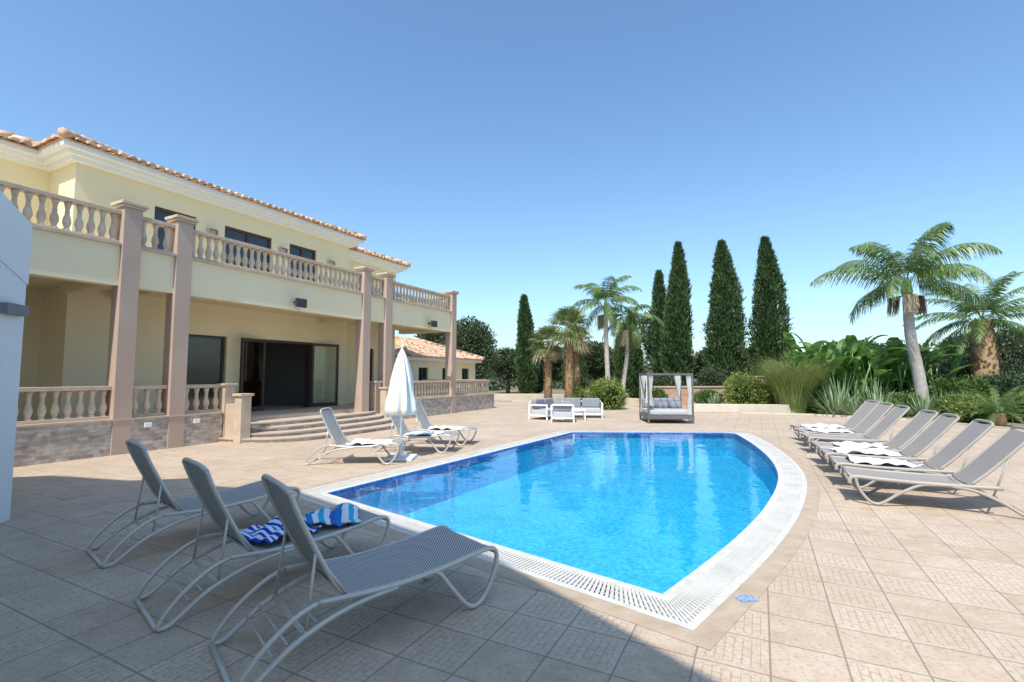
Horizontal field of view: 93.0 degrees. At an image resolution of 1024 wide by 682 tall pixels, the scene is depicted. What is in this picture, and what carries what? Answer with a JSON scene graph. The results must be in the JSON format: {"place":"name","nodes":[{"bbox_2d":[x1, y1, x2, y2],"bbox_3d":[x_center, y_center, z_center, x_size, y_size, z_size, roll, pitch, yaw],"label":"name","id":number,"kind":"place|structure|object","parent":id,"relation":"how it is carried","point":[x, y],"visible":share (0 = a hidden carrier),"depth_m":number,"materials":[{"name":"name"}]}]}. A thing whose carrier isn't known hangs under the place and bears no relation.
{"place":"outdoors","nodes":[
{"label":"outdoors","id":0,"kind":"place"},
{"bbox_2d":[0,401,1023,681],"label":"paved deck","id":1,"kind":"structure","parent":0,"point":[922,585],"depth_m":3.49,"materials":[{"name":"tile"}]},
{"bbox_2d":[0,261,25,522],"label":"wing walls","id":2,"kind":"structure","parent":1,"relation":"on","point":[12,287],"depth_m":5.36,"materials":[{"name":"paint"}]},
{"bbox_2d":[0,302,28,316],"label":"wall lamp","id":3,"kind":"object","parent":2,"relation":"attached to","point":[8,308],"visible":1,"depth_m":5.30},
{"bbox_2d":[0,191,32,284],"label":"wing fascia","id":4,"kind":"structure","parent":2,"relation":"on","point":[16,226],"depth_m":5.39,"materials":[{"name":"paint"}]},
{"bbox_2d":[85,440,300,567],"bbox_3d":[-3.097,1.447,4.890,0.653,0.998,1.688,-3,-5,40],"label":"sun lounger","id":5,"kind":"object","parent":1,"relation":"on","point":[252,493],"visible":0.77,"depth_m":4.62,"materials":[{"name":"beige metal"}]},
{"bbox_2d":[0,127,494,467],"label":"villa","id":6,"kind":"object","parent":1,"relation":"on","point":[169,308],"visible":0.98,"depth_m":11.92,"materials":[{"name":"paint"}]},
{"bbox_2d":[154,206,371,410],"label":"window frames","id":7,"kind":"structure","parent":6,"relation":"in","point":[307,383],"depth_m":15.73,"materials":[{"name":"metal"}]},
{"bbox_2d":[156,210,370,409],"bbox_3d":[-7.460,-0.493,16.377,0.414,5.340,8.633,-2,-4,22],"label":"window glass","id":8,"kind":"structure","parent":6,"relation":"in","point":[204,354],"depth_m":13.78,"materials":[{"name":"grey"}]},
{"bbox_2d":[133,457,389,632],"bbox_3d":[-1.872,1.375,3.868,0.653,0.998,1.688,-4,-5,43],"label":"sun lounger","id":9,"kind":"object","parent":1,"relation":"on","point":[202,483],"visible":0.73,"depth_m":3.55,"materials":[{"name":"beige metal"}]},
{"bbox_2d":[227,516,320,543],"bbox_3d":[-1.869,1.485,3.833,0.510,0.081,0.512,-2,-5,29],"label":"beach towel","id":10,"kind":"object","parent":9,"relation":"on","point":[270,531],"visible":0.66,"depth_m":3.76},
{"bbox_2d":[305,503,361,526],"bbox_3d":[-1.531,1.489,4.178,0.454,0.101,0.502,1,-4,-18],"label":"beach towel","id":11,"kind":"object","parent":9,"relation":"on","point":[340,515],"visible":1,"depth_m":4.12,"materials":[{"name":"fabric"}]},
{"bbox_2d":[208,474,498,681],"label":"sun lounger","id":12,"kind":"object","parent":1,"relation":"on","point":[372,574],"visible":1,"depth_m":3.07,"materials":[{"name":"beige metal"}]},
{"bbox_2d":[304,407,405,464],"bbox_3d":[-2.871,1.736,9.003,1.688,0.998,0.653,0,-4,-1],"label":"sun lounger","id":13,"kind":"object","parent":1,"relation":"on","point":[338,437],"visible":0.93,"depth_m":8.84,"materials":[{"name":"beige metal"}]},
{"bbox_2d":[346,438,393,444],"bbox_3d":[-2.599,1.860,8.995,0.782,0.056,0.661,0,-4,-1],"label":"beach towel","id":14,"kind":"object","parent":13,"relation":"on","point":[362,441],"visible":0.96,"depth_m":8.97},
{"bbox_2d":[383,345,416,460],"bbox_3d":[-2.124,1.163,9.416,0.589,2.200,0.589,0,-4,0],"label":"closed parasol","id":15,"kind":"object","parent":1,"relation":"on","point":[400,400],"visible":0.93,"depth_m":9.26,"materials":[{"name":"white fabric"}]},
{"bbox_2d":[374,415,459,452],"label":"sun lounger","id":16,"kind":"object","parent":1,"relation":"on","point":[395,419],"visible":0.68,"depth_m":10.27,"materials":[{"name":"beige metal"}]},
{"bbox_2d":[404,431,444,435],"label":"beach towel","id":17,"kind":"object","parent":16,"relation":"on","point":[414,433],"visible":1,"depth_m":10.30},
{"bbox_2d":[394,336,484,395],"bbox_3d":[-6.135,1.663,28.331,6.256,3.855,7.556,-2,-5,27],"label":"bungalow","id":18,"kind":"object","parent":1,"relation":"on","point":[426,359],"visible":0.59,"depth_m":26.65,"materials":[{"name":"beige paint"}]},
{"bbox_2d":[419,369,466,380],"bbox_3d":[-3.833,2.318,27.278,0.015,1.460,4.760,-2,-5,27],"label":"window glass","id":19,"kind":"structure","parent":18,"relation":"in","point":[443,370],"depth_m":27.18,"materials":[{"name":"grey"}]},
{"bbox_2d":[419,367,467,380],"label":"window frames","id":20,"kind":"structure","parent":18,"relation":"in","point":[421,368],"depth_m":25.83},
{"bbox_2d":[403,400,476,445],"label":"sun lounger","id":21,"kind":"object","parent":1,"relation":"on","point":[423,420],"visible":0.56,"depth_m":11.47,"materials":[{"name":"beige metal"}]},
{"bbox_2d":[428,425,466,429],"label":"beach towel","id":22,"kind":"object","parent":21,"relation":"on","point":[444,427],"visible":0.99,"depth_m":11.32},
{"bbox_2d":[528,398,553,419],"bbox_3d":[1.350,2.520,18.168,0.760,0.720,1.700,-2,-5,30],"label":"armchair","id":23,"kind":"object","parent":1,"relation":"on","point":[541,407],"visible":0.84,"depth_m":17.61,"materials":[{"name":"white paint"}]},
{"bbox_2d":[291,430,820,649],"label":"swimming pool","id":24,"kind":"structure","parent":1,"relation":"in","point":[682,535],"depth_m":7.46,"materials":[{"name":"liquid"}]},
{"bbox_2d":[734,594,759,601],"bbox_3d":[1.680,1.843,3.479,0.140,0.001,0.100,1,-4,-11],"label":"depth marker tile","id":25,"kind":"object","parent":24,"relation":"on","point":[746,598],"visible":1,"depth_m":3.48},
{"bbox_2d":[551,401,573,421],"bbox_3d":[1.750,2.429,16.871,0.800,0.720,0.760,0,-4,5],"label":"outdoor armchair","id":26,"kind":"object","parent":1,"relation":"on","point":[562,409],"visible":1,"depth_m":16.57,"materials":[{"name":"white paint"}]},
{"bbox_2d":[564,409,585,419],"bbox_3d":[2.250,2.652,17.557,0.800,0.370,0.500,0,-4,0],"label":"coffee table","id":27,"kind":"object","parent":1,"relation":"on","point":[584,414],"visible":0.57,"depth_m":17.35,"materials":[{"name":"white paint"}]},
{"bbox_2d":[562,398,602,417],"bbox_3d":[2.650,2.548,18.567,1.600,0.720,0.760,-1,-4,8],"label":"outdoor sofa","id":28,"kind":"object","parent":1,"relation":"on","point":[591,406],"visible":0.62,"depth_m":18.64,"materials":[{"name":"fabric"}]},
{"bbox_2d":[494,394,793,412],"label":"garden wall","id":29,"kind":"structure","parent":1,"relation":"on","point":[731,408],"depth_m":20.82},
{"bbox_2d":[639,373,694,423],"bbox_3d":[5.304,1.948,16.805,1.535,1.670,1.512,0,-4,4],"label":"canopy daybed","id":30,"kind":"object","parent":1,"relation":"on","point":[650,407],"visible":1,"depth_m":16.18,"materials":[{"name":"fabric"}]},
{"bbox_2d":[652,377,769,408],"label":"brick wall","id":31,"kind":"structure","parent":1,"relation":"on","point":[671,391],"depth_m":24.48,"materials":[{"name":"brick"}]},
{"bbox_2d":[652,376,762,386],"bbox_3d":[9.900,2.048,24.517,6.100,0.588,0.700,0,-4,0],"label":"brick wall cap","id":32,"kind":"object","parent":31,"relation":"on","point":[694,386],"visible":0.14,"depth_m":24.45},
{"bbox_2d":[789,400,881,442],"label":"sun lounger","id":33,"kind":"object","parent":1,"relation":"on","point":[861,413],"visible":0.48,"depth_m":11.75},
{"bbox_2d":[800,423,845,427],"bbox_3d":[7.558,2.058,11.848,0.903,0.081,0.646,-1,-4,12],"label":"beach towel","id":34,"kind":"object","parent":33,"relation":"on","point":[818,425],"visible":0.98,"depth_m":11.76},
{"bbox_2d":[794,402,895,449],"bbox_3d":[7.410,1.866,10.878,1.809,1.001,0.660,-1,-4,12],"label":"sun lounger","id":35,"kind":"object","parent":1,"relation":"on","point":[872,418],"visible":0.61,"depth_m":10.72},
{"bbox_2d":[806,427,852,432],"bbox_3d":[7.127,2.004,10.931,0.810,0.060,0.649,-1,-4,9],"label":"beach towel","id":36,"kind":"object","parent":35,"relation":"on","point":[827,430],"visible":1,"depth_m":10.89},
{"bbox_2d":[799,405,909,454],"bbox_3d":[6.975,1.799,9.934,1.809,1.001,0.660,-1,-4,16],"label":"sun lounger","id":37,"kind":"object","parent":1,"relation":"on","point":[886,422],"visible":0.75,"depth_m":9.79,"materials":[{"name":"fabric"}]},
{"bbox_2d":[809,409,938,469],"bbox_3d":[6.372,1.707,8.622,1.809,1.001,0.660,-1,-4,18],"label":"sun lounger","id":38,"kind":"object","parent":1,"relation":"on","point":[914,426],"visible":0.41,"depth_m":8.47,"materials":[{"name":"fabric"}]},
{"bbox_2d":[832,441,887,447],"bbox_3d":[6.197,1.848,8.668,0.792,0.055,0.627,-2,-4,21],"label":"beach towel","id":39,"kind":"object","parent":38,"relation":"on","point":[855,444],"visible":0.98,"depth_m":8.63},
{"bbox_2d":[816,413,959,474],"bbox_3d":[6.020,1.653,7.856,1.809,1.001,0.660,-1,-4,20],"label":"sun lounger","id":40,"kind":"object","parent":1,"relation":"on","point":[934,431],"visible":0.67,"depth_m":7.65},
{"bbox_2d":[827,446,901,455],"bbox_3d":[5.747,1.788,7.947,0.881,0.074,0.626,-1,-4,17],"label":"beach towel","id":41,"kind":"object","parent":40,"relation":"on","point":[847,450],"visible":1,"depth_m":7.91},
{"bbox_2d":[827,419,997,498],"bbox_3d":[5.577,1.585,6.893,1.809,1.001,0.660,-2,-4,24],"label":"sun lounger","id":42,"kind":"object","parent":1,"relation":"on","point":[967,437],"visible":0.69,"depth_m":6.69,"materials":[{"name":"fabric"}]},
{"bbox_2d":[845,455,922,467],"bbox_3d":[5.329,1.720,7.007,0.789,0.077,0.642,-2,-4,24],"label":"beach towel","id":43,"kind":"object","parent":42,"relation":"on","point":[870,460],"visible":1,"depth_m":6.93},
{"bbox_2d":[839,426,1023,516],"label":"sun lounger","id":44,"kind":"object","parent":1,"relation":"on","point":[998,452],"visible":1,"depth_m":5.84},
{"bbox_2d":[488,379,1023,432],"bbox_3d":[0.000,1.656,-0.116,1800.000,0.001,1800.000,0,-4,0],"label":"ground","id":45,"kind":"structure","parent":0,"point":[562,391],"depth_m":46.50,"materials":[{"name":"soil"}]},
{"bbox_2d":[414,332,463,343],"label":"pine tree","id":46,"kind":"object","parent":45,"relation":"on","point":[433,337],"visible":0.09,"depth_m":38.62,"materials":[{"name":"green plant"}]},
{"bbox_2d":[437,315,501,379],"bbox_3d":[-3.287,1.132,37.382,5.138,6.434,5.370,0,-4,0],"label":"pine tree","id":47,"kind":"object","parent":45,"relation":"on","point":[479,341],"visible":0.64,"depth_m":36.67,"materials":[{"name":"green plant"}]},
{"bbox_2d":[486,346,519,393],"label":"olive tree","id":48,"kind":"object","parent":45,"relation":"on","point":[506,369],"visible":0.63,"depth_m":42.74,"materials":[{"name":"green plant"}]},
{"bbox_2d":[513,294,540,393],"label":"cypress tree","id":49,"kind":"object","parent":45,"relation":"on","point":[527,372],"visible":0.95,"depth_m":33.16,"materials":[{"name":"green plant"}]},
{"bbox_2d":[531,334,544,393],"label":"cypress tree","id":50,"kind":"object","parent":45,"relation":"on","point":[541,385],"visible":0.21,"depth_m":36.01,"materials":[{"name":"green plant"}]},
{"bbox_2d":[515,346,563,381],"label":"olive tree","id":51,"kind":"object","parent":45,"relation":"on","point":[556,368],"visible":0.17,"depth_m":39.70,"materials":[{"name":"green plant"}]},
{"bbox_2d":[527,325,564,397],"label":"fan palm tree","id":52,"kind":"object","parent":45,"relation":"on","point":[549,354],"visible":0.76,"depth_m":26.25,"materials":[{"name":"green plant"}]},
{"bbox_2d":[543,305,595,397],"bbox_3d":[2.937,0.771,25.208,2.984,5.404,3.038,0,-4,0],"label":"fan palm tree","id":53,"kind":"object","parent":45,"relation":"on","point":[561,315],"visible":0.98,"depth_m":24.96,"materials":[{"name":"green plant"}]},
{"bbox_2d":[560,321,589,390],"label":"cypress tree","id":54,"kind":"object","parent":45,"relation":"on","point":[583,373],"visible":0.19,"depth_m":35.64,"materials":[{"name":"green plant"}]},
{"bbox_2d":[560,325,594,386],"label":"fan palm tree","id":55,"kind":"object","parent":45,"relation":"on","point":[577,357],"visible":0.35,"depth_m":28.33,"materials":[{"name":"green plant"}]},
{"bbox_2d":[572,383,588,405],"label":"round bush","id":56,"kind":"object","parent":45,"relation":"on","point":[580,392],"visible":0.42,"depth_m":25.11,"materials":[{"name":"green plant"}]},
{"bbox_2d":[583,340,619,382],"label":"olive tree","id":57,"kind":"object","parent":45,"relation":"on","point":[595,359],"visible":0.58,"depth_m":38.65,"materials":[{"name":"green plant"}]},
{"bbox_2d":[569,275,641,382],"bbox_3d":[4.932,0.028,25.209,3.918,6.884,4.210,0,-4,0],"label":"feather palm tree","id":58,"kind":"object","parent":45,"relation":"on","point":[610,293],"visible":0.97,"depth_m":25.13,"materials":[{"name":"green plant"}]},
{"bbox_2d":[586,375,629,410],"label":"round bush","id":59,"kind":"object","parent":45,"relation":"on","point":[609,394],"visible":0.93,"depth_m":22.49,"materials":[{"name":"green plant"}]},
{"bbox_2d":[611,322,636,392],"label":"cypress tree","id":60,"kind":"object","parent":45,"relation":"on","point":[618,359],"visible":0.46,"depth_m":34.59,"materials":[{"name":"green plant"}]},
{"bbox_2d":[600,304,664,405],"bbox_3d":[6.141,0.778,25.590,3.062,5.460,2.997,1,-4,-16],"label":"feather palm tree","id":61,"kind":"object","parent":45,"relation":"on","point":[623,337],"visible":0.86,"depth_m":25.46,"materials":[{"name":"green plant"}]},
{"bbox_2d":[626,386,645,397],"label":"round bush","id":62,"kind":"object","parent":45,"relation":"on","point":[634,393],"visible":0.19,"depth_m":26.57,"materials":[{"name":"green plant"}]},
{"bbox_2d":[628,315,646,392],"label":"cypress tree","id":63,"kind":"object","parent":45,"relation":"on","point":[638,357],"visible":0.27,"depth_m":35.47,"materials":[{"name":"green plant"}]},
{"bbox_2d":[638,308,654,365],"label":"pine tree","id":64,"kind":"object","parent":45,"relation":"on","point":[648,348],"visible":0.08,"depth_m":38.86,"materials":[{"name":"green plant"}]},
{"bbox_2d":[644,386,668,397],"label":"garden shrub","id":65,"kind":"object","parent":45,"relation":"on","point":[658,392],"visible":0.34,"depth_m":23.55,"materials":[{"name":"green plant"}]},
{"bbox_2d":[647,269,670,380],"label":"cypress tree","id":66,"kind":"object","parent":45,"relation":"on","point":[658,303],"visible":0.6,"depth_m":31.47,"materials":[{"name":"green plant"}]},
{"bbox_2d":[652,367,685,385],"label":"garden shrub","id":67,"kind":"object","parent":45,"relation":"on","point":[660,381],"visible":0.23,"depth_m":25.27,"materials":[{"name":"green plant"}]},
{"bbox_2d":[657,240,695,385],"bbox_3d":[10.144,-1.267,29.978,2.368,10.131,2.336,0,-4,0],"label":"cypress tree","id":68,"kind":"object","parent":45,"relation":"on","point":[677,349],"visible":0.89,"depth_m":29.53,"materials":[{"name":"green plant"}]},
{"bbox_2d":[687,388,725,403],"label":"garden shrub","id":69,"kind":"object","parent":45,"relation":"on","point":[701,395],"visible":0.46,"depth_m":23.47,"materials":[{"name":"green plant"}]},
{"bbox_2d":[477,340,943,390],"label":"distant trees","id":70,"kind":"object","parent":45,"relation":"on","point":[495,383],"visible":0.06,"depth_m":55.27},
{"bbox_2d":[694,362,729,385],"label":"garden shrub","id":71,"kind":"object","parent":45,"relation":"on","point":[714,378],"visible":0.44,"depth_m":25.48,"materials":[{"name":"green plant"}]},
{"bbox_2d":[701,392,726,403],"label":"agave plant","id":72,"kind":"object","parent":45,"relation":"on","point":[714,400],"visible":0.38,"depth_m":22.30,"materials":[{"name":"green plant"}]},
{"bbox_2d":[691,347,754,378],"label":"olive tree","id":73,"kind":"object","parent":45,"relation":"on","point":[698,365],"visible":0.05,"depth_m":33.10,"materials":[{"name":"green plant"}]},
{"bbox_2d":[697,238,750,378],"bbox_3d":[12.997,-1.303,29.787,2.917,10.175,2.838,0,-4,0],"label":"cypress tree","id":74,"kind":"object","parent":45,"relation":"on","point":[724,347],"visible":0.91,"depth_m":29.23,"materials":[{"name":"green plant"}]},
{"bbox_2d":[721,368,773,403],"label":"round bush","id":75,"kind":"object","parent":45,"relation":"on","point":[743,389],"visible":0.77,"depth_m":21.33,"materials":[{"name":"green plant"}]},
{"bbox_2d":[512,401,1023,430],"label":"bed kerb","id":76,"kind":"structure","parent":45,"relation":"on","point":[997,427],"depth_m":19.15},
{"bbox_2d":[745,235,793,375],"bbox_3d":[15.659,-1.404,29.640,2.889,10.358,2.880,0,-4,0],"label":"cypress tree","id":77,"kind":"object","parent":45,"relation":"on","point":[769,289],"visible":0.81,"depth_m":29.22,"materials":[{"name":"green plant"}]},
{"bbox_2d":[742,351,840,412],"bbox_3d":[12.051,1.773,20.889,4.392,2.631,4.478,0,-4,0],"label":"reed clump","id":78,"kind":"object","parent":45,"relation":"on","point":[788,388],"visible":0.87,"depth_m":20.24,"materials":[{"name":"green plant"}]},
{"bbox_2d":[751,349,838,392],"bbox_3d":[12.662,1.775,21.721,4.108,2.744,4.310,0,-4,0],"label":"reed clump","id":79,"kind":"object","parent":45,"relation":"on","point":[776,367],"visible":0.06,"depth_m":20.95,"materials":[{"name":"green plant"}]},
{"bbox_2d":[804,391,834,413],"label":"garden shrub","id":80,"kind":"object","parent":45,"relation":"on","point":[811,406],"visible":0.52,"depth_m":20.27,"materials":[{"name":"green plant"}]},
{"bbox_2d":[777,332,868,391],"bbox_3d":[14.719,1.339,22.738,3.527,3.752,3.244,3,-5,-39],"label":"banana plant","id":81,"kind":"object","parent":45,"relation":"on","point":[790,342],"visible":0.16,"depth_m":23.04,"materials":[{"name":"green plant"}]},
{"bbox_2d":[782,340,877,403],"bbox_3d":[14.275,1.565,21.960,3.777,3.194,3.718,0,-4,0],"label":"banana plant","id":82,"kind":"object","parent":45,"relation":"on","point":[846,360],"visible":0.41,"depth_m":21.27,"materials":[{"name":"green plant"}]},
{"bbox_2d":[807,384,861,414],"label":"agave plant","id":83,"kind":"object","parent":45,"relation":"on","point":[831,407],"visible":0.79,"depth_m":19.14,"materials":[{"name":"green plant"}]},
{"bbox_2d":[817,369,874,414],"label":"agave plant","id":84,"kind":"object","parent":45,"relation":"on","point":[839,391],"visible":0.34,"depth_m":20.02,"materials":[{"name":"green plant"}]},
{"bbox_2d":[833,393,871,414],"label":"agave plant","id":85,"kind":"object","parent":45,"relation":"on","point":[853,409],"visible":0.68,"depth_m":18.64,"materials":[{"name":"green plant"}]},
{"bbox_2d":[821,337,887,353],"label":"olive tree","id":86,"kind":"object","parent":45,"relation":"on","point":[862,341],"visible":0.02,"depth_m":33.47,"materials":[{"name":"green plant"}]},
{"bbox_2d":[817,335,907,401],"bbox_3d":[15.511,1.458,21.772,3.522,3.375,3.861,0,-4,0],"label":"banana plant","id":87,"kind":"object","parent":45,"relation":"on","point":[847,343],"visible":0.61,"depth_m":21.50,"materials":[{"name":"green plant"}]},
{"bbox_2d":[845,375,906,404],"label":"agave plant","id":88,"kind":"object","parent":45,"relation":"on","point":[870,395],"visible":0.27,"depth_m":19.97,"materials":[{"name":"green plant"}]},
{"bbox_2d":[850,335,910,397],"bbox_3d":[16.648,1.472,22.321,3.469,3.426,3.418,1,-4,-10],"label":"banana plant","id":89,"kind":"object","parent":45,"relation":"on","point":[884,380],"visible":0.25,"depth_m":22.06,"materials":[{"name":"green plant"}]},
{"bbox_2d":[853,386,909,416],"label":"agave plant","id":90,"kind":"object","parent":45,"relation":"on","point":[875,398],"visible":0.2,"depth_m":18.58,"materials":[{"name":"green plant"}]},
{"bbox_2d":[859,396,908,416],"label":"garden shrub","id":91,"kind":"object","parent":45,"relation":"on","point":[892,401],"visible":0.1,"depth_m":19.10,"materials":[{"name":"green plant"}]},
{"bbox_2d":[877,354,907,392],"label":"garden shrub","id":92,"kind":"object","parent":45,"relation":"on","point":[897,390],"visible":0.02,"depth_m":23.46,"materials":[{"name":"green plant"}]},
{"bbox_2d":[881,390,924,415],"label":"garden shrub","id":93,"kind":"object","parent":45,"relation":"on","point":[906,396],"visible":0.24,"depth_m":19.89,"materials":[{"name":"green plant"}]},
{"bbox_2d":[809,221,1002,402],"bbox_3d":[16.989,-0.953,20.938,5.892,8.283,6.044,3,-5,-39],"label":"royal palm tree","id":94,"kind":"object","parent":45,"relation":"on","point":[913,304],"visible":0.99,"depth_m":20.55,"materials":[{"name":"green plant"}]},
{"bbox_2d":[866,337,975,396],"bbox_3d":[18.423,1.489,21.747,4.156,3.314,3.110,2,-4,-22],"label":"banana plant","id":95,"kind":"object","parent":45,"relation":"on","point":[896,342],"visible":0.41,"depth_m":21.76,"materials":[{"name":"green plant"}]},
{"bbox_2d":[894,390,948,416],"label":"agave plant","id":96,"kind":"object","parent":45,"relation":"on","point":[921,406],"visible":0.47,"depth_m":18.11,"materials":[{"name":"green plant"}]},
{"bbox_2d":[883,337,965,391],"bbox_3d":[19.545,1.534,23.058,3.621,3.411,3.274,0,-4,0],"label":"banana plant","id":97,"kind":"object","parent":45,"relation":"on","point":[956,363],"visible":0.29,"depth_m":22.57,"materials":[{"name":"green plant"}]},
{"bbox_2d":[918,389,952,415],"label":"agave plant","id":98,"kind":"object","parent":45,"relation":"on","point":[934,395],"visible":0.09,"depth_m":19.20,"materials":[{"name":"green plant"}]},
{"bbox_2d":[931,392,990,416],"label":"garden shrub","id":99,"kind":"object","parent":45,"relation":"on","point":[949,399],"visible":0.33,"depth_m":18.41,"materials":[{"name":"green plant"}]},
{"bbox_2d":[903,271,1023,384],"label":"date palm tree","id":100,"kind":"object","parent":45,"relation":"on","point":[984,354],"visible":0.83,"depth_m":21.92,"materials":[{"name":"green plant"}]},
{"bbox_2d":[928,353,1000,385],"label":"garden shrub","id":101,"kind":"object","parent":45,"relation":"on","point":[946,369],"visible":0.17,"depth_m":23.43,"materials":[{"name":"green plant"}]},
{"bbox_2d":[928,370,1007,401],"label":"garden shrub","id":102,"kind":"object","parent":45,"relation":"on","point":[954,384],"visible":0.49,"depth_m":19.92,"materials":[{"name":"green plant"}]},
{"bbox_2d":[947,398,1004,423],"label":"garden shrub","id":103,"kind":"object","parent":45,"relation":"on","point":[966,418],"visible":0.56,"depth_m":16.61,"materials":[{"name":"green plant"}]},
{"bbox_2d":[932,328,1023,372],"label":"olive tree","id":104,"kind":"object","parent":45,"relation":"on","point":[1007,337],"visible":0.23,"depth_m":28.59,"materials":[{"name":"green plant"}]},
{"bbox_2d":[939,341,1023,379],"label":"garden shrub","id":105,"kind":"object","parent":45,"relation":"on","point":[1006,367],"visible":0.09,"depth_m":24.20,"materials":[{"name":"green plant"}]},
{"bbox_2d":[948,385,1023,426],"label":"cycad","id":106,"kind":"object","parent":45,"relation":"on","point":[998,417],"visible":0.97,"depth_m":15.40,"materials":[{"name":"green plant"}]},
{"bbox_2d":[975,368,1023,400],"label":"garden shrub","id":107,"kind":"object","parent":45,"relation":"on","point":[1006,383],"visible":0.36,"depth_m":19.48,"materials":[{"name":"green plant"}]},
{"bbox_2d":[997,393,1023,422],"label":"garden shrub","id":108,"kind":"object","parent":45,"relation":"on","point":[1010,418],"visible":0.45,"depth_m":16.92,"materials":[{"name":"green plant"}]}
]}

